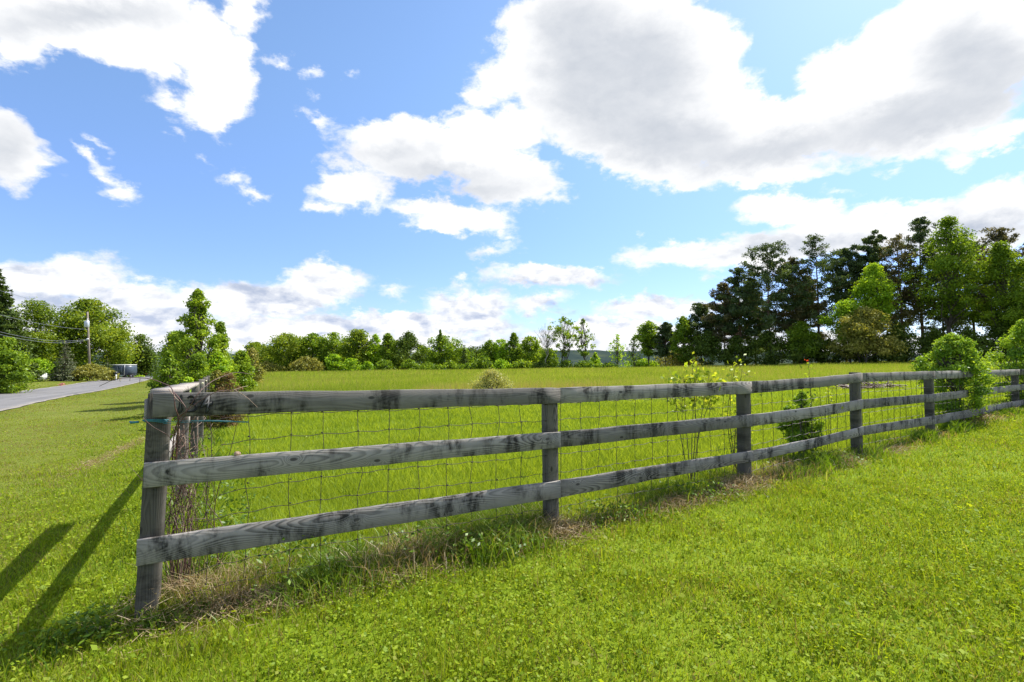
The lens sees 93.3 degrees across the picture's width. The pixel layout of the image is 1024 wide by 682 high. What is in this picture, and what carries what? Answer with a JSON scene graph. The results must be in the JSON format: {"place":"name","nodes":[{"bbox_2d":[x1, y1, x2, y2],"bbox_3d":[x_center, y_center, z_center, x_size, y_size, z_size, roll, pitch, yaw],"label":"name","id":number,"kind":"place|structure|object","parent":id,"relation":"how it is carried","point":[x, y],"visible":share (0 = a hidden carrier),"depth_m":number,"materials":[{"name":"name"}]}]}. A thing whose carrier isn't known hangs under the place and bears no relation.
{"place":"outdoors","nodes":[
{"label":"outdoors","id":0,"kind":"place"},
{"bbox_2d":[0,377,151,410],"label":"road","id":1,"kind":"structure","parent":0,"point":[13,400],"depth_m":34.85,"materials":[{"name":"grey asphalt"}]},
{"bbox_2d":[0,363,1023,681],"bbox_3d":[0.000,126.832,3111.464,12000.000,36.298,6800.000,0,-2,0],"label":"ground","id":2,"kind":"structure","parent":0,"point":[14,457],"depth_m":3.27,"materials":[{"name":"green plant"}]},
{"bbox_2d":[0,336,42,393],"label":"shrub","id":3,"kind":"object","parent":2,"relation":"on","point":[14,368],"visible":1,"depth_m":32.76,"materials":[{"name":"green plant"}]},
{"bbox_2d":[0,269,47,382],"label":"spruce tree","id":4,"kind":"object","parent":2,"relation":"on","point":[8,323],"visible":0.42,"depth_m":52.54,"materials":[{"name":"green plant"}]},
{"bbox_2d":[12,298,68,365],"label":"broadleaf tree","id":5,"kind":"object","parent":2,"relation":"on","point":[40,315],"visible":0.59,"depth_m":71.90,"materials":[{"name":"green plant"}]},
{"bbox_2d":[29,358,57,376],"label":"shrub","id":6,"kind":"object","parent":2,"relation":"on","point":[43,366],"visible":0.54,"depth_m":55.86,"materials":[{"name":"green plant"}]},
{"bbox_2d":[44,341,79,380],"bbox_3d":[-53.606,2.654,57.934,3.351,5.319,3.499,1,-2,-22],"label":"spruce tree","id":7,"kind":"object","parent":2,"relation":"on","point":[62,371],"visible":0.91,"depth_m":57.59,"materials":[{"name":"green plant"}]},
{"bbox_2d":[84,312,90,378],"bbox_3d":[-56.913,0.755,64.801,0.867,9.412,0.715,0,-2,0],"label":"utility pole","id":8,"kind":"object","parent":2,"relation":"on","point":[87,323],"visible":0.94,"depth_m":64.93,"materials":[{"name":"grey wood"}]},
{"bbox_2d":[40,296,144,366],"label":"broadleaf tree","id":9,"kind":"object","parent":2,"relation":"on","point":[110,339],"visible":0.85,"depth_m":78.61,"materials":[{"name":"green plant"}]},
{"bbox_2d":[66,363,119,380],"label":"shrub","id":10,"kind":"object","parent":2,"relation":"on","point":[86,372],"visible":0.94,"depth_m":59.03,"materials":[{"name":"green plant"}]},
{"bbox_2d":[108,364,136,376],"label":"cargo trailer","id":11,"kind":"object","parent":2,"relation":"on","point":[123,370],"visible":0.68,"depth_m":76.99,"materials":[{"name":"white paint"}]},
{"bbox_2d":[128,333,160,376],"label":"broadleaf tree","id":12,"kind":"object","parent":2,"relation":"on","point":[143,365],"visible":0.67,"depth_m":91.44,"materials":[{"name":"green plant"}]},
{"bbox_2d":[145,350,186,392],"bbox_3d":[-11.343,1.453,16.001,1.222,2.316,1.207,0,-2,0],"label":"shrub","id":13,"kind":"object","parent":2,"relation":"on","point":[168,373],"visible":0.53,"depth_m":15.88,"materials":[{"name":"green plant"}]},
{"bbox_2d":[148,330,192,387],"bbox_3d":[-15.868,1.231,23.032,2.336,3.523,2.407,-2,-3,40],"label":"broadleaf tree","id":14,"kind":"object","parent":2,"relation":"on","point":[165,348],"visible":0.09,"depth_m":22.64,"materials":[{"name":"green plant"}]},
{"bbox_2d":[144,376,209,504],"bbox_3d":[-6.868,1.515,10.663,0.239,1.876,17.906,1,-2,-31],"label":"board fence","id":15,"kind":"object","parent":2,"relation":"on","point":[194,387],"visible":0.3,"depth_m":5.52,"materials":[{"name":"grey wood"}]},
{"bbox_2d":[100,372,257,587],"bbox_3d":[-2.113,0.969,3.193,0.955,1.517,0.668,-1,-2,26],"label":"bramble","id":16,"kind":"object","parent":2,"relation":"on","point":[184,529],"visible":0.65,"depth_m":3.24,"materials":[{"name":"plant"}]},
{"bbox_2d":[145,288,239,378],"bbox_3d":[-13.332,0.271,20.503,3.336,5.067,3.236,0,-2,0],"label":"broadleaf tree","id":17,"kind":"object","parent":2,"relation":"on","point":[194,321],"visible":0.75,"depth_m":20.31,"materials":[{"name":"green plant"}]},
{"bbox_2d":[176,353,214,389],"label":"shrub","id":18,"kind":"object","parent":2,"relation":"on","point":[198,367],"visible":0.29,"depth_m":17.33,"materials":[{"name":"green plant"}]},
{"bbox_2d":[204,369,233,428],"bbox_3d":[-7.621,1.590,12.442,0.832,1.732,0.721,0,-2,0],"label":"shrub","id":19,"kind":"object","parent":2,"relation":"on","point":[217,373],"visible":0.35,"depth_m":12.38,"materials":[{"name":"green plant"}]},
{"bbox_2d":[208,321,233,373],"bbox_3d":[-13.004,0.962,21.493,1.194,3.751,1.112,-1,-2,24],"label":"broadleaf tree","id":20,"kind":"object","parent":2,"relation":"on","point":[221,328],"visible":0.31,"depth_m":21.45,"materials":[{"name":"green plant"}]},
{"bbox_2d":[205,351,238,390],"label":"shrub","id":21,"kind":"object","parent":2,"relation":"on","point":[216,358],"visible":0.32,"depth_m":19.85,"materials":[{"name":"green plant"}]},
{"bbox_2d":[205,371,246,429],"bbox_3d":[-7.405,1.609,12.549,0.985,1.690,1.143,0,-2,0],"label":"shrub","id":22,"kind":"object","parent":2,"relation":"on","point":[228,378],"visible":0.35,"depth_m":12.47,"materials":[{"name":"brown plant"}]},
{"bbox_2d":[231,350,258,391],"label":"shrub","id":23,"kind":"object","parent":2,"relation":"on","point":[242,360],"visible":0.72,"depth_m":25.76,"materials":[{"name":"green plant"}]},
{"bbox_2d":[245,347,266,383],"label":"shrub","id":24,"kind":"object","parent":2,"relation":"on","point":[252,353],"visible":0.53,"depth_m":39.82,"materials":[{"name":"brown plant"}]},
{"bbox_2d":[239,340,273,365],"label":"broadleaf tree","id":25,"kind":"object","parent":2,"relation":"on","point":[249,345],"visible":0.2,"depth_m":99.24,"materials":[{"name":"green plant"}]},
{"bbox_2d":[255,360,287,371],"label":"shrub","id":26,"kind":"object","parent":2,"relation":"on","point":[269,366],"visible":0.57,"depth_m":91.14,"materials":[{"name":"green plant"}]},
{"bbox_2d":[255,332,314,370],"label":"broadleaf tree","id":27,"kind":"object","parent":2,"relation":"on","point":[287,344],"visible":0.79,"depth_m":94.22,"materials":[{"name":"green plant"}]},
{"bbox_2d":[288,355,324,371],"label":"shrub","id":28,"kind":"object","parent":2,"relation":"on","point":[309,366],"visible":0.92,"depth_m":90.23,"materials":[{"name":"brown plant"}]},
{"bbox_2d":[294,332,330,367],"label":"broadleaf tree","id":29,"kind":"object","parent":2,"relation":"on","point":[311,342],"visible":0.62,"depth_m":95.75,"materials":[{"name":"green plant"}]},
{"bbox_2d":[312,332,349,370],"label":"broadleaf tree","id":30,"kind":"object","parent":2,"relation":"on","point":[333,342],"visible":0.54,"depth_m":96.59,"materials":[{"name":"green plant"}]},
{"bbox_2d":[322,353,345,370],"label":"shrub","id":31,"kind":"object","parent":2,"relation":"on","point":[337,363],"visible":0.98,"depth_m":89.18,"materials":[{"name":"green plant"}]},
{"bbox_2d":[340,357,361,370],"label":"shrub","id":32,"kind":"object","parent":2,"relation":"on","point":[345,364],"visible":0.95,"depth_m":90.31,"materials":[{"name":"green plant"}]},
{"bbox_2d":[335,329,378,370],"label":"broadleaf tree","id":33,"kind":"object","parent":2,"relation":"on","point":[358,340],"visible":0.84,"depth_m":95.91,"materials":[{"name":"green plant"}]},
{"bbox_2d":[361,334,381,369],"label":"broadleaf tree","id":34,"kind":"object","parent":2,"relation":"on","point":[376,340],"visible":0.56,"depth_m":96.96,"materials":[{"name":"green plant"}]},
{"bbox_2d":[374,359,394,370],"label":"shrub","id":35,"kind":"object","parent":2,"relation":"on","point":[384,363],"visible":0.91,"depth_m":89.87,"materials":[{"name":"green plant"}]},
{"bbox_2d":[374,333,397,368],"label":"broadleaf tree","id":36,"kind":"object","parent":2,"relation":"on","point":[388,339],"visible":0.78,"depth_m":95.54,"materials":[{"name":"green plant"}]},
{"bbox_2d":[395,359,419,369],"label":"shrub","id":37,"kind":"object","parent":2,"relation":"on","point":[408,364],"visible":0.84,"depth_m":89.92,"materials":[{"name":"green plant"}]},
{"bbox_2d":[390,330,429,369],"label":"broadleaf tree","id":38,"kind":"object","parent":2,"relation":"on","point":[407,344],"visible":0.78,"depth_m":95.82,"materials":[{"name":"green plant"}]},
{"bbox_2d":[418,335,467,367],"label":"broadleaf tree","id":39,"kind":"object","parent":2,"relation":"on","point":[449,348],"visible":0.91,"depth_m":95.88,"materials":[{"name":"green plant"}]},
{"bbox_2d":[471,355,495,368],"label":"shrub","id":40,"kind":"object","parent":2,"relation":"on","point":[485,364],"visible":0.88,"depth_m":90.32,"materials":[{"name":"green plant"}]},
{"bbox_2d":[477,338,498,368],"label":"broadleaf tree","id":41,"kind":"object","parent":2,"relation":"on","point":[487,348],"visible":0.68,"depth_m":97.22,"materials":[{"name":"green plant"}]},
{"bbox_2d":[468,368,518,388],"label":"shrub","id":42,"kind":"object","parent":2,"relation":"on","point":[488,383],"visible":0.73,"depth_m":20.82,"materials":[{"name":"green plant"}]},
{"bbox_2d":[491,338,512,369],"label":"broadleaf tree","id":43,"kind":"object","parent":2,"relation":"on","point":[500,348],"visible":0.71,"depth_m":96.17,"materials":[{"name":"green plant"}]},
{"bbox_2d":[3,381,1023,669],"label":"dead grass","id":44,"kind":"structure","parent":2,"relation":"on","point":[565,529],"depth_m":3.62,"materials":[{"name":"beige plant"}]},
{"bbox_2d":[503,332,523,367],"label":"broadleaf tree","id":45,"kind":"object","parent":2,"relation":"on","point":[514,352],"visible":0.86,"depth_m":95.52,"materials":[{"name":"green plant"}]},
{"bbox_2d":[509,359,535,368],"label":"shrub","id":46,"kind":"object","parent":2,"relation":"on","point":[520,364],"visible":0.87,"depth_m":91.44,"materials":[{"name":"green plant"}]},
{"bbox_2d":[517,335,542,365],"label":"broadleaf tree","id":47,"kind":"object","parent":2,"relation":"on","point":[528,346],"visible":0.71,"depth_m":96.25,"materials":[{"name":"green plant"}]},
{"bbox_2d":[536,323,558,362],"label":"bare tree","id":48,"kind":"object","parent":2,"relation":"on","point":[547,342],"visible":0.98,"depth_m":90.90,"materials":[{"name":"grey plant"}]},
{"bbox_2d":[537,347,559,365],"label":"tree","id":49,"kind":"object","parent":2,"relation":"on","point":[550,360],"visible":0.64,"depth_m":93.28,"materials":[{"name":"green plant"}]},
{"bbox_2d":[546,316,586,361],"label":"broadleaf tree","id":50,"kind":"object","parent":2,"relation":"on","point":[566,332],"visible":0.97,"depth_m":91.60,"materials":[{"name":"green plant"}]},
{"bbox_2d":[134,369,1023,617],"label":"board fence","id":51,"kind":"object","parent":2,"relation":"on","point":[156,547],"visible":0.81,"depth_m":3.92,"materials":[{"name":"wood"}]},
{"bbox_2d":[129,419,247,423],"bbox_3d":[-2.075,0.515,3.129,0.644,0.058,0.138,1,-2,-28],"label":"twine","id":52,"kind":"object","parent":51,"relation":"attached to","point":[149,420],"visible":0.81,"depth_m":3.02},
{"bbox_2d":[573,318,595,360],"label":"broadleaf tree","id":53,"kind":"object","parent":2,"relation":"on","point":[584,353],"visible":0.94,"depth_m":92.79,"materials":[{"name":"green plant"}]},
{"bbox_2d":[606,334,626,364],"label":"broadleaf tree","id":54,"kind":"object","parent":2,"relation":"on","point":[616,350],"visible":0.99,"depth_m":89.92,"materials":[{"name":"green plant"}]},
{"bbox_2d":[232,358,1023,391],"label":"meadow grass","id":55,"kind":"structure","parent":2,"relation":"on","point":[374,379],"depth_m":43.96,"materials":[{"name":"green plant"}]},
{"bbox_2d":[622,337,641,366],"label":"broadleaf tree","id":56,"kind":"object","parent":2,"relation":"on","point":[633,350],"visible":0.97,"depth_m":87.85,"materials":[{"name":"green plant"}]},
{"bbox_2d":[619,358,662,367],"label":"shrub","id":57,"kind":"object","parent":2,"relation":"on","point":[642,363],"visible":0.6,"depth_m":88.11,"materials":[{"name":"green plant"}]},
{"bbox_2d":[632,320,662,365],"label":"broadleaf tree","id":58,"kind":"object","parent":2,"relation":"on","point":[645,331],"visible":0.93,"depth_m":86.32,"materials":[{"name":"green plant"}]},
{"bbox_2d":[648,322,677,366],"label":"broadleaf tree","id":59,"kind":"object","parent":2,"relation":"on","point":[665,332],"visible":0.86,"depth_m":85.31,"materials":[{"name":"green plant"}]},
{"bbox_2d":[650,350,702,366],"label":"shrub","id":60,"kind":"object","parent":2,"relation":"on","point":[675,360],"visible":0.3,"depth_m":86.27,"materials":[{"name":"green plant"}]},
{"bbox_2d":[668,316,697,365],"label":"broadleaf tree","id":61,"kind":"object","parent":2,"relation":"on","point":[682,332],"visible":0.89,"depth_m":82.48,"materials":[{"name":"green plant"}]},
{"bbox_2d":[660,352,728,481],"bbox_3d":[2.149,0.939,5.694,0.832,1.640,0.407,0,-2,0],"label":"sapling","id":62,"kind":"object","parent":2,"relation":"on","point":[692,377],"visible":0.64,"depth_m":5.71,"materials":[{"name":"green plant"}]},
{"bbox_2d":[675,302,726,359],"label":"pine tree","id":63,"kind":"object","parent":2,"relation":"on","point":[699,311],"visible":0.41,"depth_m":83.22,"materials":[{"name":"green plant"}]},
{"bbox_2d":[678,330,727,365],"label":"shrub","id":64,"kind":"object","parent":2,"relation":"on","point":[708,346],"visible":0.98,"depth_m":78.52,"materials":[{"name":"green plant"}]},
{"bbox_2d":[700,281,748,349],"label":"pine tree","id":65,"kind":"object","parent":2,"relation":"on","point":[722,288],"visible":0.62,"depth_m":79.31,"materials":[{"name":"green plant"}]},
{"bbox_2d":[716,334,759,364],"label":"shrub","id":66,"kind":"object","parent":2,"relation":"on","point":[736,346],"visible":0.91,"depth_m":76.17,"materials":[{"name":"green plant"}]},
{"bbox_2d":[712,267,766,354],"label":"pine tree","id":67,"kind":"object","parent":2,"relation":"on","point":[738,278],"visible":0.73,"depth_m":77.41,"materials":[{"name":"green plant"}]},
{"bbox_2d":[718,354,761,469],"bbox_3d":[2.876,0.958,6.088,0.539,1.594,0.473,0,-2,0],"label":"sapling","id":68,"kind":"object","parent":2,"relation":"on","point":[734,412],"visible":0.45,"depth_m":6.10,"materials":[{"name":"green plant"}]},
{"bbox_2d":[743,287,771,363],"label":"pine tree","id":69,"kind":"object","parent":2,"relation":"on","point":[754,337],"visible":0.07,"depth_m":83.53,"materials":[{"name":"green plant"}]},
{"bbox_2d":[743,329,790,364],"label":"shrub","id":70,"kind":"object","parent":2,"relation":"on","point":[765,338],"visible":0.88,"depth_m":74.27,"materials":[{"name":"green plant"}]},
{"bbox_2d":[726,240,816,360],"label":"pine tree","id":71,"kind":"object","parent":2,"relation":"on","point":[783,271],"visible":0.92,"depth_m":74.68,"materials":[{"name":"green plant"}]},
{"bbox_2d":[766,256,829,360],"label":"pine tree","id":72,"kind":"object","parent":2,"relation":"on","point":[796,314],"visible":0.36,"depth_m":74.97,"materials":[{"name":"green plant"}]},
{"bbox_2d":[771,327,827,363],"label":"shrub","id":73,"kind":"object","parent":2,"relation":"on","point":[798,358],"visible":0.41,"depth_m":70.99,"materials":[{"name":"green plant"}]},
{"bbox_2d":[780,321,820,364],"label":"broadleaf tree","id":74,"kind":"object","parent":2,"relation":"on","point":[804,340],"visible":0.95,"depth_m":71.10,"materials":[{"name":"green plant"}]},
{"bbox_2d":[776,390,825,452],"bbox_3d":[4.241,1.319,7.129,0.659,1.190,0.665,0,-2,0],"label":"shrub","id":75,"kind":"object","parent":2,"relation":"on","point":[801,396],"visible":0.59,"depth_m":7.04,"materials":[{"name":"green plant"}]},
{"bbox_2d":[795,359,821,455],"bbox_3d":[4.301,1.014,6.940,0.346,1.516,0.296,0,-2,-7],"label":"sapling","id":76,"kind":"object","parent":2,"relation":"on","point":[810,396],"visible":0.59,"depth_m":6.96,"materials":[{"name":"green plant"}]},
{"bbox_2d":[787,277,830,339],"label":"pine tree","id":77,"kind":"object","parent":2,"relation":"on","point":[822,332],"visible":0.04,"depth_m":83.74,"materials":[{"name":"green plant"}]},
{"bbox_2d":[781,233,858,337],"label":"pine tree","id":78,"kind":"object","parent":2,"relation":"on","point":[822,263],"visible":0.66,"depth_m":73.66,"materials":[{"name":"green plant"}]},
{"bbox_2d":[805,337,846,363],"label":"shrub","id":79,"kind":"object","parent":2,"relation":"on","point":[834,359],"visible":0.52,"depth_m":70.13,"materials":[{"name":"green plant"}]},
{"bbox_2d":[816,298,869,363],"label":"broadleaf tree","id":80,"kind":"object","parent":2,"relation":"on","point":[846,306],"visible":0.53,"depth_m":68.93,"materials":[{"name":"green plant"}]},
{"bbox_2d":[823,246,867,362],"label":"pine tree","id":81,"kind":"object","parent":2,"relation":"on","point":[849,255],"visible":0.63,"depth_m":75.86,"materials":[{"name":"green plant"}]},
{"bbox_2d":[826,304,911,362],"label":"shrub","id":82,"kind":"object","parent":2,"relation":"on","point":[865,328],"visible":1,"depth_m":65.04,"materials":[{"name":"green plant"}]},
{"bbox_2d":[842,337,899,362],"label":"shrub","id":83,"kind":"object","parent":2,"relation":"on","point":[856,359],"visible":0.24,"depth_m":67.39,"materials":[{"name":"green plant"}]},
{"bbox_2d":[838,229,907,333],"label":"pine tree","id":84,"kind":"object","parent":2,"relation":"on","point":[869,257],"visible":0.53,"depth_m":74.50,"materials":[{"name":"green plant"}]},
{"bbox_2d":[847,262,904,360],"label":"broadleaf tree","id":85,"kind":"object","parent":2,"relation":"on","point":[873,292],"visible":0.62,"depth_m":68.33,"materials":[{"name":"green plant"}]},
{"bbox_2d":[832,381,920,388],"bbox_3d":[14.438,1.827,19.530,3.719,0.576,1.801,0,-2,0],"label":"brush heap","id":86,"kind":"object","parent":2,"relation":"on","point":[870,385],"visible":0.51,"depth_m":19.30,"materials":[{"name":"plant"}]},
{"bbox_2d":[876,277,919,340],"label":"pine tree","id":87,"kind":"object","parent":2,"relation":"on","point":[896,320],"visible":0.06,"depth_m":80.11,"materials":[{"name":"green plant"}]},
{"bbox_2d":[877,321,930,362],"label":"shrub","id":88,"kind":"object","parent":2,"relation":"on","point":[909,341],"visible":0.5,"depth_m":66.13,"materials":[{"name":"green plant"}]},
{"bbox_2d":[873,233,941,360],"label":"pine tree","id":89,"kind":"object","parent":2,"relation":"on","point":[902,258],"visible":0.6,"depth_m":70.84,"materials":[{"name":"green plant"}]},
{"bbox_2d":[889,216,943,334],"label":"pine tree","id":90,"kind":"object","parent":2,"relation":"on","point":[918,236],"visible":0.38,"depth_m":72.03,"materials":[{"name":"green plant"}]},
{"bbox_2d":[907,328,951,360],"bbox_3d":[57.245,0.703,65.541,6.793,4.916,7.013,0,-2,0],"label":"shrub","id":91,"kind":"object","parent":2,"relation":"on","point":[931,335],"visible":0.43,"depth_m":65.00,"materials":[{"name":"green plant"}]},
{"bbox_2d":[916,269,971,335],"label":"pine tree","id":92,"kind":"object","parent":2,"relation":"on","point":[938,319],"visible":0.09,"depth_m":79.56,"materials":[{"name":"green plant"}]},
{"bbox_2d":[897,215,1009,333],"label":"broadleaf tree","id":93,"kind":"object","parent":2,"relation":"on","point":[954,247],"visible":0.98,"depth_m":65.25,"materials":[{"name":"green plant"}]},
{"bbox_2d":[908,332,1008,420],"bbox_3d":[9.443,0.836,10.329,1.545,2.063,1.514,0,-2,0],"label":"shrub","id":94,"kind":"object","parent":2,"relation":"on","point":[954,348],"visible":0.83,"depth_m":10.14,"materials":[{"name":"green plant"}]},
{"bbox_2d":[939,241,999,332],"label":"pine tree","id":95,"kind":"object","parent":2,"relation":"on","point":[963,322],"visible":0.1,"depth_m":71.81,"materials":[{"name":"green plant"}]},
{"bbox_2d":[956,328,1002,361],"bbox_3d":[59.969,0.631,63.459,7.511,4.763,6.955,1,-2,-25],"label":"shrub","id":96,"kind":"object","parent":2,"relation":"on","point":[968,333],"visible":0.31,"depth_m":62.01,"materials":[{"name":"green plant"}]},
{"bbox_2d":[951,240,1023,331],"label":"broadleaf tree","id":97,"kind":"object","parent":2,"relation":"on","point":[1002,250],"visible":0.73,"depth_m":62.83,"materials":[{"name":"green plant"}]},
{"bbox_2d":[961,226,1023,320],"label":"pine tree","id":98,"kind":"object","parent":2,"relation":"on","point":[1000,233],"visible":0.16,"depth_m":68.52,"materials":[{"name":"green plant"}]},
{"bbox_2d":[974,321,1022,361],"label":"shrub","id":99,"kind":"object","parent":2,"relation":"on","point":[998,331],"visible":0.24,"depth_m":61.45,"materials":[{"name":"green plant"}]},
{"bbox_2d":[984,318,1023,400],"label":"shrub","id":100,"kind":"object","parent":2,"relation":"on","point":[1012,341],"visible":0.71,"depth_m":12.94,"materials":[{"name":"green plant"}]},
{"bbox_2d":[984,256,1023,334],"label":"broadleaf tree","id":101,"kind":"object","parent":2,"relation":"on","point":[1019,301],"visible":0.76,"depth_m":60.45,"materials":[{"name":"green plant"}]},
{"bbox_2d":[0,397,1023,680],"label":"fence line grass","id":102,"kind":"structure","parent":0,"point":[342,579],"depth_m":3.82,"materials":[{"name":"green plant"}]},
{"bbox_2d":[0,0,1023,353],"label":"sky","id":103,"kind":"structure","parent":0,"point":[475,172],"materials":[{"name":"blue"}]},
{"bbox_2d":[83,349,983,363],"bbox_3d":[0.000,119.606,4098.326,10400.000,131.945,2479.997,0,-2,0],"label":"hills","id":104,"kind":"structure","parent":0,"point":[576,356],"depth_m":3441.89,"materials":[{"name":"green plant"}]},
{"bbox_2d":[133,379,1022,615],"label":"pasture grass","id":105,"kind":"structure","parent":0,"point":[398,477],"depth_m":7.69,"materials":[{"name":"green plant"}]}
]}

